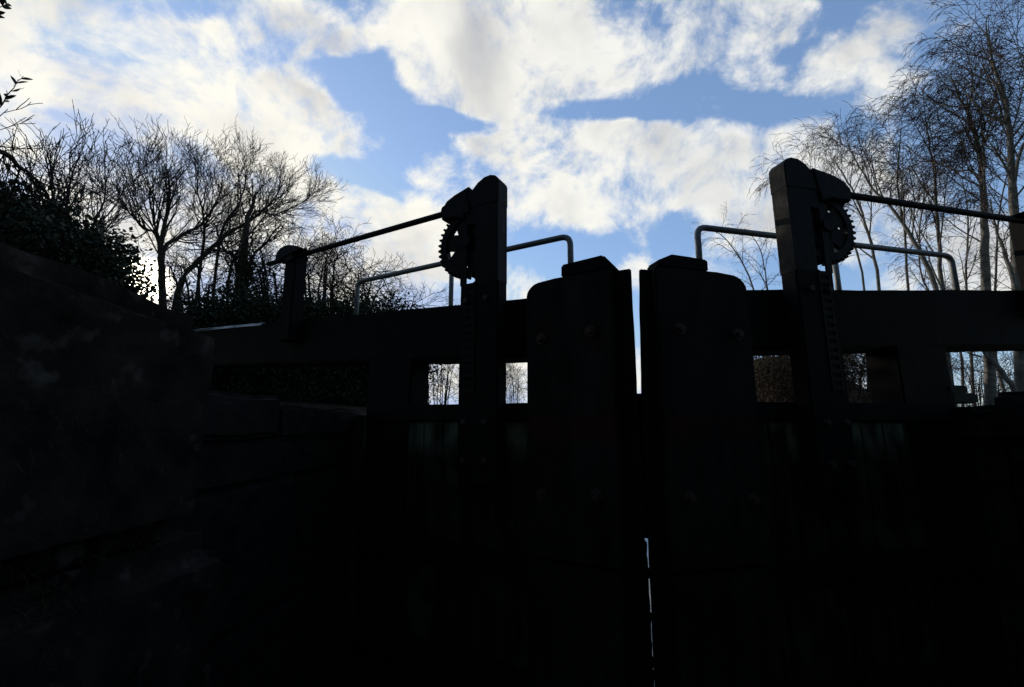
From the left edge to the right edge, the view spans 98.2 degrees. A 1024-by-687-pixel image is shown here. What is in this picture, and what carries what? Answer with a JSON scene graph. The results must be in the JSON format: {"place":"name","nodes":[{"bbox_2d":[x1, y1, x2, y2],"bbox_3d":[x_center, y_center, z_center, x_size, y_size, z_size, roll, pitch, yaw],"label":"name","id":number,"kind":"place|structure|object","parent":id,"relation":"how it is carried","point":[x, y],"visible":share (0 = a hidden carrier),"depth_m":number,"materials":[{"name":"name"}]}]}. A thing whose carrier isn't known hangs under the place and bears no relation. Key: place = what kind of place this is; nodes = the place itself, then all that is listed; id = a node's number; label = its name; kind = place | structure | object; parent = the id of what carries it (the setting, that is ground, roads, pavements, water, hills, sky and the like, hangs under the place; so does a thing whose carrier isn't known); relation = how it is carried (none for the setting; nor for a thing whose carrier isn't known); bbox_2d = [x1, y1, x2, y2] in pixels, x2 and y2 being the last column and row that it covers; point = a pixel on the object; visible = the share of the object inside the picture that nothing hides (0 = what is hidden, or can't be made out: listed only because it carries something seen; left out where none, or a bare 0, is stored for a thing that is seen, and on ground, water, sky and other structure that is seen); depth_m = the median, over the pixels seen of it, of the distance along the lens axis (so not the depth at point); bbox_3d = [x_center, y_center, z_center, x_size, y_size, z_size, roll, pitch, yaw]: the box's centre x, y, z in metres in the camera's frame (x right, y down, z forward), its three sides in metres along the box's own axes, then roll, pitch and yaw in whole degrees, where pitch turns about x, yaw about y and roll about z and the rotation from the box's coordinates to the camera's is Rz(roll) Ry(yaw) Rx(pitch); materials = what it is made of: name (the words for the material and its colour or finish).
{"place":"outdoors","nodes":[
{"label":"outdoors","id":0,"kind":"place"},
{"bbox_2d":[318,539,653,686],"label":"water","id":1,"kind":"structure","parent":0,"point":[346,673],"depth_m":3.52,"materials":[{"name":"black liquid"}]},
{"bbox_2d":[193,175,653,686],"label":"lock gate","id":2,"kind":"structure","parent":1,"relation":"in","point":[500,541],"depth_m":3.31,"materials":[{"name":"black wood"}]},
{"bbox_2d":[639,157,1023,686],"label":"lock gate","id":3,"kind":"structure","parent":1,"relation":"in","point":[818,532],"depth_m":3.09,"materials":[{"name":"brown wood"}]},
{"bbox_2d":[0,0,1023,404],"label":"sky","id":4,"kind":"structure","parent":0,"point":[615,127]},
{"bbox_2d":[280,358,871,414],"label":"ground","id":5,"kind":"structure","parent":0,"point":[362,410],"depth_m":8.20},
{"bbox_2d":[0,0,32,107],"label":"privet shrub","id":6,"kind":"object","parent":5,"relation":"on","point":[6,5],"visible":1,"depth_m":1.42,"materials":[{"name":"green plant"}]},
{"bbox_2d":[0,98,118,254],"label":"bare tree","id":7,"kind":"object","parent":5,"relation":"on","point":[4,153],"visible":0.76,"depth_m":5.25,"materials":[{"name":"brown plant"}]},
{"bbox_2d":[0,99,179,306],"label":"ivy tree","id":8,"kind":"object","parent":5,"relation":"on","point":[104,260],"visible":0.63,"depth_m":5.87,"materials":[{"name":"green plant"}]},
{"bbox_2d":[0,243,220,686],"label":"stone wall","id":9,"kind":"structure","parent":5,"relation":"on","point":[74,330],"depth_m":1.57,"materials":[{"name":"stone"}]},
{"bbox_2d":[29,111,251,304],"bbox_3d":[-8.180,-2.483,10.600,2.247,7.854,5.156,-1,-10,5],"label":"bare tree","id":10,"kind":"object","parent":5,"relation":"on","point":[164,174],"visible":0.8,"depth_m":10.33,"materials":[{"name":"brown plant"}]},
{"bbox_2d":[129,215,278,309],"bbox_3d":[-6.880,-0.829,9.638,2.969,4.042,2.902,-5,-11,25],"label":"bramble thicket","id":11,"kind":"object","parent":5,"relation":"on","point":[184,270],"visible":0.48,"depth_m":9.62,"materials":[{"name":"brown plant"}]},
{"bbox_2d":[157,163,313,309],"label":"ivy tree","id":12,"kind":"object","parent":5,"relation":"on","point":[244,240],"visible":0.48,"depth_m":9.68,"materials":[{"name":"green plant"}]},
{"bbox_2d":[154,267,340,403],"bbox_3d":[-4.996,0.265,8.661,3.791,3.512,2.606,7,-12,-36],"label":"evergreen hedge","id":13,"kind":"object","parent":5,"relation":"on","point":[214,313],"visible":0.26,"depth_m":8.12,"materials":[{"name":"green plant"}]},
{"bbox_2d":[154,121,347,304],"bbox_3d":[-7.375,-2.261,12.759,3.068,8.328,5.345,-7,-12,35],"label":"bare tree","id":14,"kind":"object","parent":5,"relation":"on","point":[286,189],"visible":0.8,"depth_m":12.90,"materials":[{"name":"brown plant"}]},
{"bbox_2d":[169,390,366,686],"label":"stone wall","id":15,"kind":"structure","parent":5,"relation":"on","point":[271,516],"depth_m":2.97,"materials":[{"name":"grey stone"}]},
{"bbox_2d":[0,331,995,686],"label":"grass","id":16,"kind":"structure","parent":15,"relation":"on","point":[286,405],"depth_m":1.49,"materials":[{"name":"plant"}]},
{"bbox_2d":[206,217,345,302],"bbox_3d":[-5.311,-0.861,9.875,2.919,4.343,2.074,3,-11,-18],"label":"bramble thicket","id":17,"kind":"object","parent":5,"relation":"on","point":[270,270],"visible":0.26,"depth_m":10.03,"materials":[{"name":"brown plant"}]},
{"bbox_2d":[254,212,383,377],"bbox_3d":[-4.323,-0.910,9.886,2.166,4.561,2.718,-6,-11,29],"label":"bramble thicket","id":18,"kind":"object","parent":5,"relation":"on","point":[324,267],"visible":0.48,"depth_m":9.80,"materials":[{"name":"brown plant"}]},
{"bbox_2d":[280,235,414,311],"bbox_3d":[-3.872,-0.490,10.645,3.505,4.065,2.316,-1,-10,5],"label":"bramble thicket","id":19,"kind":"object","parent":5,"relation":"on","point":[371,282],"visible":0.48,"depth_m":10.64,"materials":[{"name":"brown plant"}]},
{"bbox_2d":[243,280,452,406],"bbox_3d":[-3.322,0.328,9.413,4.108,3.735,2.748,3,-10,-17],"label":"evergreen hedge","id":20,"kind":"object","parent":5,"relation":"on","point":[347,385],"visible":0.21,"depth_m":8.78,"materials":[{"name":"green plant"}]},
{"bbox_2d":[321,255,460,311],"bbox_3d":[-2.929,-0.293,11.060,3.791,3.978,2.874,2,-10,-12],"label":"bramble thicket","id":21,"kind":"object","parent":5,"relation":"on","point":[422,305],"visible":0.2,"depth_m":11.13,"materials":[{"name":"brown plant"}]},
{"bbox_2d":[428,364,458,403],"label":"bare bush","id":22,"kind":"object","parent":5,"relation":"on","point":[445,397],"visible":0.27,"depth_m":12.54,"materials":[{"name":"brown plant"}]},
{"bbox_2d":[436,363,516,402],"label":"bare bush","id":23,"kind":"object","parent":5,"relation":"on","point":[458,381],"visible":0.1,"depth_m":20.09,"materials":[{"name":"brown plant"}]},
{"bbox_2d":[506,363,526,402],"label":"bare bush","id":24,"kind":"object","parent":5,"relation":"on","point":[517,381],"visible":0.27,"depth_m":21.58,"materials":[{"name":"brown plant"}]},
{"bbox_2d":[692,204,780,356],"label":"birch tree","id":25,"kind":"object","parent":5,"relation":"on","point":[764,268],"visible":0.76,"depth_m":15.48,"materials":[{"name":"brown plant"}]},
{"bbox_2d":[753,355,849,401],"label":"bramble thicket","id":26,"kind":"object","parent":5,"relation":"on","point":[766,374],"visible":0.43,"depth_m":10.68,"materials":[{"name":"brown plant"}]},
{"bbox_2d":[747,114,872,402],"bbox_3d":[7.976,-2.359,11.570,3.042,7.965,2.386,-1,-10,5],"label":"birch tree","id":27,"kind":"object","parent":5,"relation":"on","point":[856,250],"visible":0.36,"depth_m":11.80,"materials":[{"name":"brown plant"}]},
{"bbox_2d":[759,354,869,401],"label":"bramble thicket","id":28,"kind":"object","parent":5,"relation":"on","point":[788,385],"visible":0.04,"depth_m":10.55,"materials":[{"name":"brown plant"}]},
{"bbox_2d":[807,100,914,289],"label":"birch tree","id":29,"kind":"object","parent":5,"relation":"on","point":[868,232],"visible":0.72,"depth_m":10.62,"materials":[{"name":"brown plant"}]},
{"bbox_2d":[782,353,966,402],"bbox_3d":[7.896,0.483,9.988,2.535,2.716,3.239,5,-11,-28],"label":"bramble thicket","id":30,"kind":"object","parent":5,"relation":"on","point":[860,374],"visible":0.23,"depth_m":9.81,"materials":[{"name":"brown plant"}]},
{"bbox_2d":[796,110,968,405],"bbox_3d":[9.529,-2.360,11.347,2.350,8.951,3.851,1,-10,-8],"label":"birch tree","id":31,"kind":"object","parent":5,"relation":"on","point":[915,243],"visible":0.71,"depth_m":10.87,"materials":[{"name":"brown plant"}]},
{"bbox_2d":[855,62,966,289],"bbox_3d":[10.243,-2.465,10.935,2.068,8.533,2.799,-9,-14,42],"label":"birch tree","id":32,"kind":"object","parent":5,"relation":"on","point":[904,231],"visible":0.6,"depth_m":11.24,"materials":[{"name":"brown plant"}]},
{"bbox_2d":[861,147,979,405],"bbox_3d":[13.850,-1.900,14.780,2.428,9.182,2.731,-4,-11,23],"label":"birch tree","id":33,"kind":"object","parent":5,"relation":"on","point":[928,282],"visible":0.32,"depth_m":14.97,"materials":[{"name":"brown plant"}]},
{"bbox_2d":[861,67,992,289],"bbox_3d":[10.586,-2.557,11.020,2.101,9.283,2.723,-6,-12,30],"label":"birch tree","id":34,"kind":"object","parent":5,"relation":"on","point":[939,260],"visible":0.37,"depth_m":11.28,"materials":[{"name":"brown plant"}]},
{"bbox_2d":[852,24,1023,405],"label":"birch tree","id":35,"kind":"object","parent":5,"relation":"on","point":[990,388],"visible":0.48,"depth_m":10.29,"materials":[{"name":"brown plant"}]},
{"bbox_2d":[863,0,1023,389],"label":"birch tree","id":36,"kind":"object","parent":5,"relation":"on","point":[1011,168],"visible":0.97,"depth_m":9.29,"materials":[{"name":"brown plant"}]},
{"bbox_2d":[888,245,1016,390],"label":"birch tree","id":37,"kind":"object","parent":5,"relation":"on","point":[1004,376],"visible":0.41,"depth_m":8.60,"materials":[{"name":"brown plant"}]},
{"bbox_2d":[922,146,1020,404],"bbox_3d":[14.048,-1.948,13.517,2.188,8.872,2.719,-1,-10,5],"label":"birch tree","id":38,"kind":"object","parent":5,"relation":"on","point":[968,246],"visible":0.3,"depth_m":13.59,"materials":[{"name":"brown plant"}]},
{"bbox_2d":[950,351,1013,405],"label":"bare bush","id":39,"kind":"object","parent":5,"relation":"on","point":[979,391],"visible":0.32,"depth_m":13.01,"materials":[{"name":"brown plant"}]},
{"bbox_2d":[942,181,1022,289],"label":"birch tree","id":40,"kind":"object","parent":5,"relation":"on","point":[1013,280],"visible":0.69,"depth_m":8.30,"materials":[{"name":"brown plant"}]},
{"bbox_2d":[952,389,1023,686],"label":"stone wall","id":41,"kind":"structure","parent":5,"relation":"on","point":[991,448],"depth_m":3.24,"materials":[{"name":"black stone"}]},
{"bbox_2d":[962,351,1013,404],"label":"bare bush","id":42,"kind":"object","parent":5,"relation":"on","point":[1010,374],"visible":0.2,"depth_m":11.45,"materials":[{"name":"brown plant"}]},
{"bbox_2d":[959,140,1023,391],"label":"birch tree","id":43,"kind":"object","parent":5,"relation":"on","point":[1002,386],"visible":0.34,"depth_m":11.02,"materials":[{"name":"brown plant"}]}
]}

